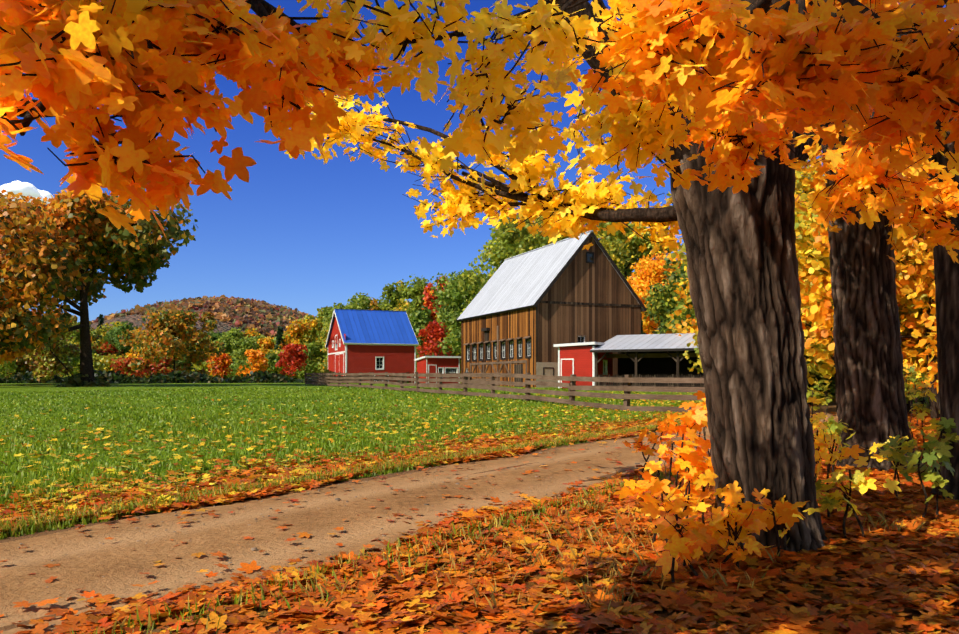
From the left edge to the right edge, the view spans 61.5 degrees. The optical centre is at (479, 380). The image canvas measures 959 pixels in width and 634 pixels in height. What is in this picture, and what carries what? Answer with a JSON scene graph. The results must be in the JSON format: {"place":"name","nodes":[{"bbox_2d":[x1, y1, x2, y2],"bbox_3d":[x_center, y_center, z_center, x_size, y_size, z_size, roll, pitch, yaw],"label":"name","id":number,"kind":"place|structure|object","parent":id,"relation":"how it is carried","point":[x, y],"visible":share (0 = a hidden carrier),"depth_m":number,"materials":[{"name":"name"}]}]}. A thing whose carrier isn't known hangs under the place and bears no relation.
{"place":"outdoors","nodes":[
{"label":"outdoors","id":0,"kind":"place"},
{"bbox_2d":[0,180,53,203],"bbox_3d":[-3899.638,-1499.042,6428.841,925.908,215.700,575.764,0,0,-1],"label":"cloud","id":1,"kind":"structure","parent":0,"point":[26,189],"depth_m":6221.27,"materials":[{"name":"white"}]},
{"bbox_2d":[89,304,286,337],"bbox_3d":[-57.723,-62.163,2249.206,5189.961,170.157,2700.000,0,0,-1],"label":"distant hills","id":2,"kind":"structure","parent":0,"point":[222,326],"depth_m":1109.82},
{"bbox_2d":[89,295,317,336],"bbox_3d":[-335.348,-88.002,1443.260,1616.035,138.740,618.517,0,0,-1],"label":"hill forest","id":3,"kind":"object","parent":2,"relation":"on","point":[221,309],"visible":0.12,"depth_m":1240.80,"materials":[{"name":"brown plant"}]},
{"bbox_2d":[0,389,927,633],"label":"dirt road","id":4,"kind":"structure","parent":0,"point":[125,563],"depth_m":7.22,"materials":[{"name":"brown soil"}]},
{"bbox_2d":[0,421,837,628],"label":"road stones","id":5,"kind":"object","parent":4,"relation":"on","point":[254,548],"visible":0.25,"depth_m":8.68,"materials":[{"name":"brown stone"}]},
{"bbox_2d":[0,0,952,322],"label":"sky","id":6,"kind":"structure","parent":0,"point":[308,234],"materials":[{"name":"blue"}]},
{"bbox_2d":[0,381,958,633],"bbox_3d":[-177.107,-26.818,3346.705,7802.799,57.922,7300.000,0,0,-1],"label":"ground","id":7,"kind":"structure","parent":0,"point":[40,387],"depth_m":15.28,"materials":[{"name":"green plant"}]},
{"bbox_2d":[0,188,413,386],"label":"trees","id":8,"kind":"object","parent":7,"relation":"on","point":[77,233],"depth_m":66.63,"materials":[{"name":"green plant"}]},
{"bbox_2d":[0,259,683,379],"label":"tree line","id":9,"kind":"object","parent":7,"relation":"on","point":[251,349],"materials":[{"name":"plant"}]},
{"bbox_2d":[325,309,418,382],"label":"red barn","id":10,"kind":"structure","parent":7,"relation":"on","point":[368,341],"depth_m":97.31,"materials":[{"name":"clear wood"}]},
{"bbox_2d":[415,356,460,382],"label":"shed","id":11,"kind":"structure","parent":7,"relation":"on","point":[438,364],"depth_m":80.07,"materials":[{"name":"red wood"}]},
{"bbox_2d":[411,372,499,385],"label":"fence","id":12,"kind":"object","parent":7,"relation":"on","point":[469,378],"visible":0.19,"depth_m":70.66,"materials":[{"name":"brown wood"}]},
{"bbox_2d":[0,0,958,263],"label":"maples","id":13,"kind":"object","parent":7,"relation":"on","point":[74,84],"depth_m":3.65,"materials":[{"name":"orange plant"}]},
{"bbox_2d":[0,389,958,633],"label":"fallen leaves","id":14,"kind":"object","parent":7,"relation":"on","point":[881,558],"visible":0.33,"depth_m":5.79,"materials":[{"name":"orange plant"}]},
{"bbox_2d":[614,365,958,586],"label":"saplings","id":15,"kind":"object","parent":14,"relation":"on","point":[699,534],"depth_m":6.96,"materials":[{"name":"orange plant"}]},
{"bbox_2d":[304,372,704,411],"bbox_3d":[-0.648,0.283,54.260,10.863,2.197,64.670,0,0,-22],"label":"paddock fence","id":16,"kind":"object","parent":7,"relation":"on","point":[401,379],"visible":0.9,"depth_m":32.83,"materials":[{"name":"brown wood"}]},
{"bbox_2d":[456,230,646,387],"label":"barn","id":17,"kind":"structure","parent":7,"relation":"on","point":[523,313],"depth_m":64.66,"materials":[{"name":"brown wood"}]},
{"bbox_2d":[554,333,704,388],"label":"open shed","id":18,"kind":"structure","parent":7,"relation":"on","point":[650,356],"depth_m":58.88,"materials":[{"name":"red wood"}]},
{"bbox_2d":[430,144,939,418],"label":"farm trees","id":19,"kind":"object","parent":7,"relation":"on","point":[668,297],"depth_m":29.17,"materials":[{"name":"yellow plant"}]},
{"bbox_2d":[669,109,827,552],"bbox_3d":[2.264,-0.201,6.767,1.514,3.850,1.033,0,0,-25],"label":"tree trunk","id":20,"kind":"object","parent":7,"relation":"on","point":[742,271],"visible":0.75,"depth_m":6.43,"materials":[{"name":"brown plant"}]},
{"bbox_2d":[821,110,922,470],"bbox_3d":[5.734,-1.133,11.908,1.524,5.550,1.275,0,0,-1],"label":"tree trunk","id":21,"kind":"object","parent":7,"relation":"on","point":[872,403],"visible":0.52,"depth_m":11.50,"materials":[{"name":"brown plant"}]},
{"bbox_2d":[928,83,958,500],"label":"tree trunk","id":22,"kind":"object","parent":7,"relation":"on","point":[946,272],"visible":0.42,"depth_m":8.93,"materials":[{"name":"brown plant"}]}
]}

